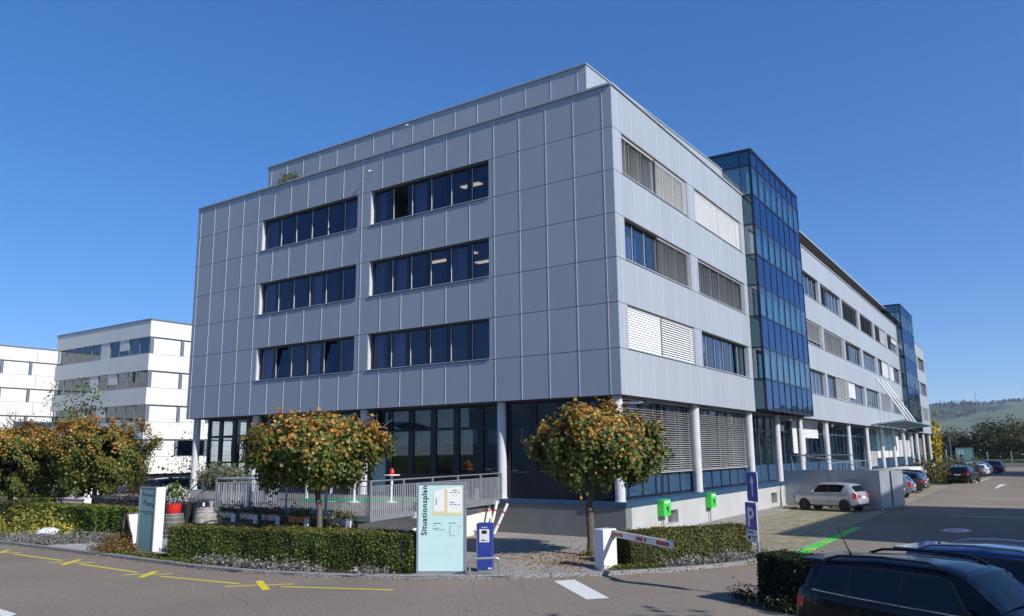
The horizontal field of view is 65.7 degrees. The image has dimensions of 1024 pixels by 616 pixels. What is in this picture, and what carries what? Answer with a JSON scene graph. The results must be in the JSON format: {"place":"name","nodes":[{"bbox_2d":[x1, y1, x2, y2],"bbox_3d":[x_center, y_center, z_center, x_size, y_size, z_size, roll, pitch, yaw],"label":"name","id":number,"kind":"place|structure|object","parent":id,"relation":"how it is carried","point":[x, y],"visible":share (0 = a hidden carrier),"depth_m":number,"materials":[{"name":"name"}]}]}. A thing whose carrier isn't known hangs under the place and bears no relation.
{"place":"outdoors","nodes":[
{"label":"outdoors","id":0,"kind":"place"},
{"bbox_2d":[0,344,60,485],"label":"office block","id":1,"kind":"structure","parent":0,"point":[27,374],"depth_m":103.11,"materials":[{"name":"white render"},{"name":"glass"}]},
{"bbox_2d":[0,387,26,401],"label":"window","id":2,"kind":"structure","parent":1,"relation":"in","point":[6,393],"depth_m":101.65,"materials":[{"name":"grey"}]},
{"bbox_2d":[0,359,28,374],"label":"window","id":3,"kind":"structure","parent":1,"relation":"in","point":[7,366],"depth_m":102.17,"materials":[{"name":"grey"}]},
{"bbox_2d":[26,389,53,402],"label":"window","id":4,"kind":"structure","parent":1,"relation":"in","point":[33,395],"depth_m":104.15,"materials":[{"name":"grey"}]},
{"bbox_2d":[29,362,56,376],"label":"window","id":5,"kind":"structure","parent":1,"relation":"in","point":[36,368],"depth_m":104.88,"materials":[{"name":"grey"}]},
{"bbox_2d":[48,539,167,550],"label":"path","id":6,"kind":"structure","parent":0,"point":[81,546],"depth_m":29.71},
{"bbox_2d":[118,512,137,545],"bbox_3d":[-14.217,8.300,29.841,0.840,1.180,0.760,-6,-12,26],"label":"advertising board","id":7,"kind":"object","parent":6,"relation":"on","point":[130,521],"visible":0.4,"depth_m":29.64,"materials":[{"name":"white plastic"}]},
{"bbox_2d":[163,512,184,538],"bbox_3d":[-13.770,8.822,32.160,0.920,1.000,0.913,-8,-13,34],"label":"wine barrel","id":8,"kind":"object","parent":6,"relation":"on","point":[172,519],"visible":0.47,"depth_m":31.83,"materials":[{"name":"grey wood"}]},
{"bbox_2d":[160,480,191,513],"bbox_3d":[-13.773,7.696,32.372,1.248,1.331,1.190,-4,-11,16],"label":"flower pot","id":9,"kind":"object","parent":8,"relation":"on","point":[174,507],"visible":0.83,"depth_m":32.14,"materials":[{"name":"red"}]},
{"bbox_2d":[51,318,278,489],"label":"office block","id":10,"kind":"structure","parent":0,"point":[134,368],"depth_m":84.43,"materials":[{"name":"white render"},{"name":"glass"}]},
{"bbox_2d":[145,439,173,456],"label":"window","id":11,"kind":"structure","parent":10,"relation":"in","point":[167,448],"depth_m":82.20,"materials":[{"name":"grey"}]},
{"bbox_2d":[147,404,176,422],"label":"window","id":12,"kind":"structure","parent":10,"relation":"in","point":[156,413],"depth_m":82.30,"materials":[{"name":"grey"}]},
{"bbox_2d":[149,370,178,388],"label":"window","id":13,"kind":"structure","parent":10,"relation":"in","point":[158,379],"depth_m":82.94,"materials":[{"name":"grey"}]},
{"bbox_2d":[152,337,180,355],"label":"window","id":14,"kind":"structure","parent":10,"relation":"in","point":[164,346],"depth_m":83.55,"materials":[{"name":"grey"}]},
{"bbox_2d":[174,439,203,455],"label":"window","id":15,"kind":"structure","parent":10,"relation":"in","point":[178,442],"depth_m":84.12,"materials":[{"name":"grey"}]},
{"bbox_2d":[203,439,230,455],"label":"window","id":16,"kind":"structure","parent":10,"relation":"in","point":[226,443],"depth_m":87.14,"materials":[{"name":"grey"}]},
{"bbox_2d":[0,500,767,576],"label":"gravel yard","id":17,"kind":"structure","parent":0,"point":[522,543],"depth_m":26.32,"materials":[{"name":"gravel"}]},
{"bbox_2d":[0,413,74,500],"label":"globe maple","id":18,"kind":"object","parent":17,"relation":"on","point":[22,461],"visible":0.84,"depth_m":42.13,"materials":[{"name":"green plant"}]},
{"bbox_2d":[0,526,102,544],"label":"planting bed","id":19,"kind":"object","parent":17,"relation":"on","point":[80,532],"visible":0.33,"depth_m":34.44,"materials":[{"name":"soil"}]},
{"bbox_2d":[0,499,39,525],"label":"clipped hedge","id":20,"kind":"object","parent":19,"relation":"on","point":[24,503],"visible":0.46,"depth_m":39.20,"materials":[{"name":"green"}]},
{"bbox_2d":[0,492,81,535],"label":"spindle shrub","id":21,"kind":"object","parent":19,"relation":"on","point":[23,519],"visible":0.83,"depth_m":33.88,"materials":[{"name":"green plant"}]},
{"bbox_2d":[0,528,119,544],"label":"lavender","id":22,"kind":"object","parent":19,"relation":"on","point":[27,538],"visible":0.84,"depth_m":30.84,"materials":[{"name":"grey plant"}]},
{"bbox_2d":[26,500,138,533],"bbox_3d":[-19.779,9.638,36.727,9.020,1.262,1.518,-7,-12,33],"label":"clipped hedge","id":23,"kind":"object","parent":19,"relation":"on","point":[102,517],"visible":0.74,"depth_m":35.61,"materials":[{"name":"green"}]},
{"bbox_2d":[39,412,163,503],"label":"globe maple","id":24,"kind":"object","parent":17,"relation":"on","point":[95,461],"visible":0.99,"depth_m":41.31,"materials":[{"name":"green plant"}]},
{"bbox_2d":[86,529,140,553],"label":"rust shrub","id":25,"kind":"object","parent":17,"relation":"on","point":[121,544],"visible":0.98,"depth_m":27.57,"materials":[{"name":"brown plant"}]},
{"bbox_2d":[92,478,160,505],"bbox_3d":[-18.560,9.317,38.656,5.477,2.536,3.369,-8,-13,34],"label":"purple shrub","id":26,"kind":"object","parent":17,"relation":"on","point":[126,497],"visible":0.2,"depth_m":38.39,"materials":[{"name":"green plant"}]},
{"bbox_2d":[135,487,165,552],"bbox_3d":[-12.641,7.399,27.826,1.020,2.210,0.380,-7,-12,30],"label":"restaurant sign","id":27,"kind":"object","parent":17,"relation":"on","point":[150,524],"visible":1,"depth_m":27.67,"materials":[{"name":"metal"}]},
{"bbox_2d":[193,507,216,523],"bbox_3d":[-12.713,8.867,32.887,0.940,1.150,0.933,-8,-13,34],"label":"wine barrel","id":28,"kind":"object","parent":17,"relation":"on","point":[205,515],"visible":0.47,"depth_m":32.59,"materials":[{"name":"grey wood"}]},
{"bbox_2d":[189,456,250,523],"bbox_3d":[-12.472,7.940,33.775,3.107,3.188,2.399,-8,-13,34],"label":"olive tree","id":29,"kind":"object","parent":17,"relation":"on","point":[225,471],"visible":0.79,"depth_m":33.53,"materials":[{"name":"green plant"}]},
{"bbox_2d":[114,551,411,573],"bbox_3d":[-8.272,7.832,24.349,12.312,0.001,1.933,-5,-11,25],"label":"planting strip","id":30,"kind":"object","parent":17,"relation":"on","point":[336,571],"visible":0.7,"depth_m":22.56,"materials":[{"name":"soil"}]},
{"bbox_2d":[110,549,217,565],"bbox_3d":[-11.351,8.017,25.582,6.138,0.232,0.945,-8,-13,34],"label":"ground ivy","id":31,"kind":"object","parent":30,"relation":"on","point":[180,560],"visible":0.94,"depth_m":25.24,"materials":[{"name":"green plant"}]},
{"bbox_2d":[188,549,329,571],"bbox_3d":[-7.693,7.453,23.435,5.480,0.508,0.900,-6,-12,27],"label":"lavender","id":32,"kind":"object","parent":30,"relation":"on","point":[267,565],"visible":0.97,"depth_m":23.05,"materials":[{"name":"grey plant"}]},
{"bbox_2d":[165,521,415,572],"bbox_3d":[-6.749,7.219,24.252,9.370,1.227,1.504,-5,-11,23],"label":"clipped hedge","id":33,"kind":"object","parent":30,"relation":"on","point":[343,548],"visible":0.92,"depth_m":23.50,"materials":[{"name":"green"}]},
{"bbox_2d":[236,406,397,527],"bbox_3d":[-6.328,5.599,25.518,4.828,4.871,4.650,-8,-13,34],"label":"globe maple","id":34,"kind":"object","parent":17,"relation":"on","point":[322,451],"visible":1,"depth_m":24.50,"materials":[{"name":"green plant"}]},
{"bbox_2d":[416,482,466,573],"bbox_3d":[-1.962,6.108,22.081,1.394,2.450,0.120,-1,-10,4],"label":"map sign","id":35,"kind":"object","parent":17,"relation":"on","point":[441,534],"visible":1,"depth_m":22.04,"materials":[{"name":"metal"}]},
{"bbox_2d":[476,522,493,571],"bbox_3d":[-0.758,6.711,22.280,0.440,1.310,0.355,-2,-10,7],"label":"ticket machine","id":36,"kind":"object","parent":17,"relation":"on","point":[484,539],"visible":1,"depth_m":22.14,"materials":[{"name":"metal"}]},
{"bbox_2d":[473,546,677,579],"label":"fallen leaves","id":37,"kind":"object","parent":17,"relation":"on","point":[552,563],"visible":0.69,"depth_m":23.88,"materials":[{"name":"brown plant"}]},
{"bbox_2d":[516,396,676,555],"bbox_3d":[2.803,5.431,25.818,4.957,5.129,4.866,-8,-13,34],"label":"globe maple","id":38,"kind":"object","parent":17,"relation":"on","point":[604,447],"visible":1,"depth_m":24.52,"materials":[{"name":"green plant"}]},
{"bbox_2d":[594,528,672,568],"bbox_3d":[3.393,6.606,21.320,0.596,1.080,3.552,5,-12,-27],"label":"parking barrier","id":39,"kind":"object","parent":17,"relation":"on","point":[605,545],"visible":0.99,"depth_m":22.43,"materials":[{"name":"metal"}]},
{"bbox_2d":[607,551,752,570],"bbox_3d":[5.449,7.583,23.807,6.823,0.001,1.913,7,-13,-35],"label":"corner bed","id":40,"kind":"object","parent":17,"relation":"on","point":[654,567],"visible":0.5,"depth_m":22.51,"materials":[{"name":"gravel"}]},
{"bbox_2d":[616,521,753,565],"bbox_3d":[5.234,7.183,24.379,4.900,1.076,1.303,4,-12,-26],"label":"clipped hedge","id":41,"kind":"object","parent":40,"relation":"on","point":[706,540],"visible":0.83,"depth_m":23.91,"materials":[{"name":"green"}]},
{"bbox_2d":[655,543,771,566],"bbox_3d":[6.223,7.344,23.612,4.453,0.479,1.135,5,-12,-30],"label":"lavender","id":42,"kind":"object","parent":40,"relation":"on","point":[727,556],"visible":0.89,"depth_m":23.31,"materials":[{"name":"grey plant"}]},
{"bbox_2d":[0,454,1009,501],"bbox_3d":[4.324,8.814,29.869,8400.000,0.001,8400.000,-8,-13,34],"label":"ground","id":43,"kind":"structure","parent":0,"point":[38,500],"depth_m":68.93,"materials":[{"name":"green plant"}]},
{"bbox_2d":[36,377,108,496],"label":"broadleaf tree","id":44,"kind":"object","parent":43,"relation":"on","point":[81,409],"visible":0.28,"depth_m":59.19,"materials":[{"name":"green plant"}]},
{"bbox_2d":[90,473,501,535],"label":"restaurant terrace","id":45,"kind":"structure","parent":43,"relation":"on","point":[374,511],"depth_m":29.32,"materials":[{"name":"metal"}]},
{"bbox_2d":[215,498,240,521],"bbox_3d":[-10.302,7.309,28.783,1.097,0.823,0.731,-8,-13,34],"label":"plant box","id":46,"kind":"object","parent":45,"relation":"attached to","point":[225,512],"visible":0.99,"depth_m":28.65,"materials":[{"name":"metal"}]},
{"bbox_2d":[236,500,261,522],"bbox_3d":[-9.294,7.187,27.962,1.093,0.746,0.887,-8,-13,34],"label":"plant box","id":47,"kind":"object","parent":45,"relation":"attached to","point":[251,514],"visible":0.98,"depth_m":27.90,"materials":[{"name":"metal"}]},
{"bbox_2d":[256,501,283,524],"bbox_3d":[-8.316,7.024,27.278,1.087,0.798,0.726,-8,-13,34],"label":"plant box","id":48,"kind":"object","parent":45,"relation":"attached to","point":[275,516],"visible":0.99,"depth_m":27.20,"materials":[{"name":"metal"}]},
{"bbox_2d":[281,502,314,526],"bbox_3d":[-7.096,6.853,26.421,1.085,0.800,0.708,-8,-13,34],"label":"plant box","id":49,"kind":"object","parent":45,"relation":"on","point":[297,517],"visible":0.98,"depth_m":26.35,"materials":[{"name":"brown wood"}]},
{"bbox_2d":[324,503,356,527],"bbox_3d":[-5.431,6.601,25.162,1.083,0.806,0.750,-8,-13,34],"label":"plant box","id":50,"kind":"object","parent":45,"relation":"attached to","point":[337,520],"visible":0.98,"depth_m":25.06,"materials":[{"name":"metal"}]},
{"bbox_2d":[0,540,756,578],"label":"kerb","id":51,"kind":"structure","parent":43,"relation":"on","point":[428,576],"depth_m":22.10,"materials":[{"name":"concrete"}]},
{"bbox_2d":[924,411,944,466],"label":"yellow tree","id":52,"kind":"object","parent":43,"relation":"on","point":[935,438],"visible":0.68,"depth_m":133.16,"materials":[{"name":"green plant"}]},
{"bbox_2d":[901,451,982,480],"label":"border shrub","id":53,"kind":"object","parent":43,"relation":"on","point":[932,471],"visible":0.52,"depth_m":83.56,"materials":[{"name":"green plant"}]},
{"bbox_2d":[940,427,978,458],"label":"broadleaf tree","id":54,"kind":"object","parent":43,"relation":"on","point":[957,436],"visible":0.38,"depth_m":180.36,"materials":[{"name":"green plant"}]},
{"bbox_2d":[953,419,1011,458],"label":"broadleaf tree","id":55,"kind":"object","parent":43,"relation":"on","point":[979,439],"visible":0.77,"depth_m":173.67,"materials":[{"name":"green plant"}]},
{"bbox_2d":[969,414,1023,458],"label":"broadleaf tree","id":56,"kind":"object","parent":43,"relation":"on","point":[1011,426],"visible":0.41,"depth_m":174.36,"materials":[{"name":"green plant"}]},
{"bbox_2d":[985,428,1023,458],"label":"broadleaf tree","id":57,"kind":"object","parent":43,"relation":"on","point":[1017,444],"visible":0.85,"depth_m":166.53,"materials":[{"name":"green plant"}]},
{"bbox_2d":[0,467,1023,615],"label":"road","id":58,"kind":"structure","parent":0,"point":[32,586],"depth_m":20.00,"materials":[{"name":"asphalt"}]},
{"bbox_2d":[555,580,607,598],"bbox_3d":[1.676,6.914,19.537,0.584,0.001,2.845,2,-11,-13],"label":"stop bar","id":59,"kind":"object","parent":58,"relation":"on","point":[581,589],"visible":1,"depth_m":19.42,"materials":[{"name":"paint"}]},
{"bbox_2d":[745,472,761,581],"bbox_3d":[5.628,5.233,18.343,0.118,2.840,0.600,2,-11,-13],"label":"traffic sign","id":60,"kind":"object","parent":58,"relation":"on","point":[752,523],"visible":1,"depth_m":18.41,"materials":[{"name":"metal"}]},
{"bbox_2d":[722,577,796,613],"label":"weeds","id":61,"kind":"object","parent":58,"relation":"on","point":[776,602],"visible":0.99,"depth_m":16.91,"materials":[{"name":"green plant"}]},
{"bbox_2d":[755,547,822,610],"bbox_3d":[6.759,5.649,16.176,1.270,1.248,3.992,6,-12,-32],"label":"clipped hedge","id":62,"kind":"object","parent":58,"relation":"on","point":[786,570],"visible":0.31,"depth_m":16.97,"materials":[{"name":"green"}]},
{"bbox_2d":[796,527,862,552],"bbox_3d":[12.041,8.687,29.850,0.450,0.001,10.622,-7,-12,32],"label":"green strip","id":63,"kind":"object","parent":58,"relation":"on","point":[819,544],"visible":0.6,"depth_m":29.32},
{"bbox_2d":[795,526,1023,615],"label":"parked car","id":64,"kind":"object","parent":58,"relation":"on","point":[851,583],"visible":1,"depth_m":11.56,"materials":[{"name":"black paint"}]},
{"bbox_2d":[893,519,1023,582],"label":"parked car","id":65,"kind":"object","parent":58,"relation":"on","point":[1009,558],"visible":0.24,"depth_m":13.21,"materials":[{"name":"blue paint"}]},
{"bbox_2d":[947,466,979,483],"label":"car","id":66,"kind":"object","parent":58,"relation":"on","point":[970,474],"visible":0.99,"depth_m":76.06,"materials":[{"name":"black paint"}]},
{"bbox_2d":[952,512,1023,524],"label":"repaired patch","id":67,"kind":"object","parent":58,"relation":"on","point":[986,517],"visible":1,"depth_m":37.90,"materials":[{"name":"asphalt"}]},
{"bbox_2d":[0,0,1023,404],"label":"sky","id":68,"kind":"structure","parent":0,"point":[895,128],"materials":[{"name":"blue"}]},
{"bbox_2d":[186,63,934,536],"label":"office building","id":69,"kind":"structure","parent":0,"point":[480,285],"depth_m":39.36,"materials":[{"name":"aluminium"},{"name":"glass"},{"name":"concrete"}]},
{"bbox_2d":[205,417,263,489],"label":"shop window","id":70,"kind":"structure","parent":69,"relation":"in","point":[234,435],"depth_m":46.28,"materials":[{"name":"black glass"}]},
{"bbox_2d":[255,336,353,381],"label":"window","id":71,"kind":"structure","parent":69,"relation":"in","point":[309,359],"depth_m":42.05,"materials":[{"name":"blue"}]},
{"bbox_2d":[258,265,355,315],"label":"window","id":72,"kind":"structure","parent":69,"relation":"in","point":[338,285],"depth_m":42.72,"materials":[{"name":"blue"}]},
{"bbox_2d":[261,196,357,251],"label":"window","id":73,"kind":"structure","parent":69,"relation":"in","point":[338,217],"depth_m":43.39,"materials":[{"name":"blue"}]},
{"bbox_2d":[267,412,357,492],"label":"shop window","id":74,"kind":"structure","parent":69,"relation":"in","point":[341,413],"depth_m":41.71,"materials":[{"name":"black glass"}]},
{"bbox_2d":[371,452,385,491],"bbox_3d":[-6.567,7.922,38.939,0.850,2.200,0.209,-8,-13,34],"label":"entrance door","id":75,"kind":"structure","parent":69,"relation":"in","point":[378,474],"depth_m":38.89,"materials":[{"name":"blue glass"}]},
{"bbox_2d":[366,319,489,370],"bbox_3d":[-3.902,1.819,37.318,7.530,1.808,0.665,-8,-13,34],"label":"window","id":76,"kind":"structure","parent":69,"relation":"in","point":[469,341],"depth_m":37.19,"materials":[{"name":"blue"}]},
{"bbox_2d":[368,238,488,296],"bbox_3d":[-4.036,-1.839,37.851,7.530,1.808,0.335,-8,-13,34],"label":"window","id":77,"kind":"structure","parent":69,"relation":"in","point":[469,261],"depth_m":37.85,"materials":[{"name":"blue"}]},
{"bbox_2d":[370,161,488,225],"bbox_3d":[-4.076,-5.475,38.518,7.530,1.808,0.335,-8,-13,34],"label":"window","id":78,"kind":"structure","parent":69,"relation":"in","point":[468,184],"depth_m":38.36,"materials":[{"name":"blue"}]},
{"bbox_2d":[389,403,506,496],"bbox_3d":[-3.110,6.650,36.893,7.000,4.089,0.092,-8,-13,34],"label":"shop window","id":79,"kind":"structure","parent":69,"relation":"in","point":[481,427],"depth_m":36.91,"materials":[{"name":"black glass"}]},
{"bbox_2d":[507,397,614,500],"bbox_3d":[2.024,5.852,32.841,5.350,4.089,0.092,-8,-13,34],"label":"shop window","id":80,"kind":"structure","parent":69,"relation":"in","point":[532,486],"depth_m":33.35,"materials":[{"name":"blue glass"}]},
{"bbox_2d":[608,397,693,500],"bbox_3d":[6.308,6.156,34.783,0.281,4.079,8.500,-7,-12,32],"label":"shop window","id":81,"kind":"structure","parent":69,"relation":"in","point":[677,479],"depth_m":36.29,"materials":[{"name":"grey glass"}]},
{"bbox_2d":[621,134,688,216],"bbox_3d":[6.594,-5.943,36.596,0.335,1.808,7.590,-7,-12,32],"label":"window","id":82,"kind":"structure","parent":69,"relation":"in","point":[638,166],"depth_m":36.62,"materials":[{"name":"white"}]},
{"bbox_2d":[624,218,692,289],"bbox_3d":[6.539,-2.295,35.997,0.822,1.808,7.594,-8,-13,34],"label":"window","id":83,"kind":"structure","parent":69,"relation":"in","point":[644,249],"depth_m":35.95,"materials":[{"name":"white"}]},
{"bbox_2d":[628,306,696,364],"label":"window","id":84,"kind":"structure","parent":69,"relation":"in","point":[651,334],"depth_m":35.11,"materials":[{"name":"white"}]},
{"bbox_2d":[694,189,741,251],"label":"window","id":85,"kind":"structure","parent":69,"relation":"in","point":[709,216],"depth_m":43.70,"materials":[{"name":"white"}]},
{"bbox_2d":[688,407,747,490],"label":"shop window","id":86,"kind":"structure","parent":69,"relation":"in","point":[723,457],"depth_m":42.08,"materials":[{"name":"grey glass"}]},
{"bbox_2d":[698,259,745,313],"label":"window","id":87,"kind":"structure","parent":69,"relation":"in","point":[715,285],"depth_m":43.25,"materials":[{"name":"white"}]},
{"bbox_2d":[702,331,750,377],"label":"window","id":88,"kind":"structure","parent":69,"relation":"in","point":[719,354],"depth_m":42.61,"materials":[{"name":"blue"}]},
{"bbox_2d":[742,413,768,481],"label":"shop window","id":89,"kind":"structure","parent":69,"relation":"in","point":[762,470],"depth_m":49.34,"materials":[{"name":"blue glass"}]},
{"bbox_2d":[764,416,791,480],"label":"shop window","id":90,"kind":"structure","parent":69,"relation":"in","point":[772,475],"depth_m":51.93,"materials":[{"name":"blue glass"}]},
{"bbox_2d":[788,420,818,469],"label":"shop window","id":91,"kind":"structure","parent":69,"relation":"in","point":[810,436],"depth_m":59.34,"materials":[{"name":"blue glass"}]},
{"bbox_2d":[802,270,819,303],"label":"window","id":92,"kind":"structure","parent":69,"relation":"in","point":[810,284],"depth_m":62.14,"materials":[{"name":"blue"}]},
{"bbox_2d":[806,319,823,349],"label":"window","id":93,"kind":"structure","parent":69,"relation":"in","point":[814,334],"depth_m":61.30,"materials":[{"name":"grey"}]},
{"bbox_2d":[810,369,827,396],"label":"window","id":94,"kind":"structure","parent":69,"relation":"in","point":[818,384],"depth_m":60.79,"materials":[{"name":"blue"}]},
{"bbox_2d":[816,422,842,469],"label":"shop window","id":95,"kind":"structure","parent":69,"relation":"in","point":[822,464],"depth_m":66.97,"materials":[{"name":"blue glass"}]},
{"bbox_2d":[820,284,841,317],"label":"window","id":96,"kind":"structure","parent":69,"relation":"in","point":[829,300],"depth_m":67.96,"materials":[{"name":"blue"}]},
{"bbox_2d":[823,328,845,359],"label":"window","id":97,"kind":"structure","parent":69,"relation":"in","point":[834,345],"depth_m":67.15,"materials":[{"name":"grey"}]},
{"bbox_2d":[827,375,848,401],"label":"window","id":98,"kind":"structure","parent":69,"relation":"in","point":[837,388],"depth_m":66.40,"materials":[{"name":"white"}]},
{"bbox_2d":[841,300,858,329],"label":"window","id":99,"kind":"structure","parent":69,"relation":"in","point":[849,314],"depth_m":74.90,"materials":[{"name":"grey"}]},
{"bbox_2d":[839,425,860,469],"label":"shop window","id":100,"kind":"structure","parent":69,"relation":"in","point":[859,460],"depth_m":74.32,"materials":[{"name":"blue glass"}]},
{"bbox_2d":[845,341,862,367],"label":"window","id":101,"kind":"structure","parent":69,"relation":"in","point":[853,353],"depth_m":74.38,"materials":[{"name":"blue"}]},
{"bbox_2d":[849,382,865,405],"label":"window","id":102,"kind":"structure","parent":69,"relation":"in","point":[856,392],"depth_m":73.73,"materials":[{"name":"blue"}]},
{"bbox_2d":[858,427,877,468],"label":"shop window","id":103,"kind":"structure","parent":69,"relation":"in","point":[873,452],"depth_m":80.67,"materials":[{"name":"blue glass"}]},
{"bbox_2d":[874,429,888,466],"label":"shop window","id":104,"kind":"structure","parent":69,"relation":"in","point":[876,439],"depth_m":86.10,"materials":[{"name":"blue glass"}]},
{"bbox_2d":[737,485,945,550],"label":"parking paving","id":105,"kind":"structure","parent":0,"point":[811,524],"depth_m":36.48,"materials":[{"name":"concrete pavers"},{"name":"grass joints"}]},
{"bbox_2d":[692,506,798,525],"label":"pebble strip","id":106,"kind":"object","parent":105,"relation":"on","point":[761,513],"visible":0.47,"depth_m":40.58,"materials":[{"name":"gravel"}]},
{"bbox_2d":[794,482,869,511],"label":"parked car","id":107,"kind":"object","parent":105,"relation":"on","point":[844,496],"visible":1,"depth_m":43.32,"materials":[{"name":"silver metal"}]},
{"bbox_2d":[784,454,904,510],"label":"metal enclosure","id":108,"kind":"object","parent":105,"relation":"on","point":[883,488],"visible":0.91,"depth_m":45.15,"materials":[{"name":"metal"}]},
{"bbox_2d":[926,401,1023,450],"bbox_3d":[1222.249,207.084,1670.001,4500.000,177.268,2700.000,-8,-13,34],"label":"hills","id":109,"kind":"structure","parent":0,"point":[1016,409],"depth_m":1742.71,"materials":[{"name":"plant"}]},
{"bbox_2d":[929,398,1023,417],"bbox_3d":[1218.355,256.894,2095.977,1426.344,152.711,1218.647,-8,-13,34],"label":"distant wood","id":110,"kind":"object","parent":109,"relation":"on","point":[953,403],"visible":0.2,"depth_m":2418.83,"materials":[{"name":"green plant"}]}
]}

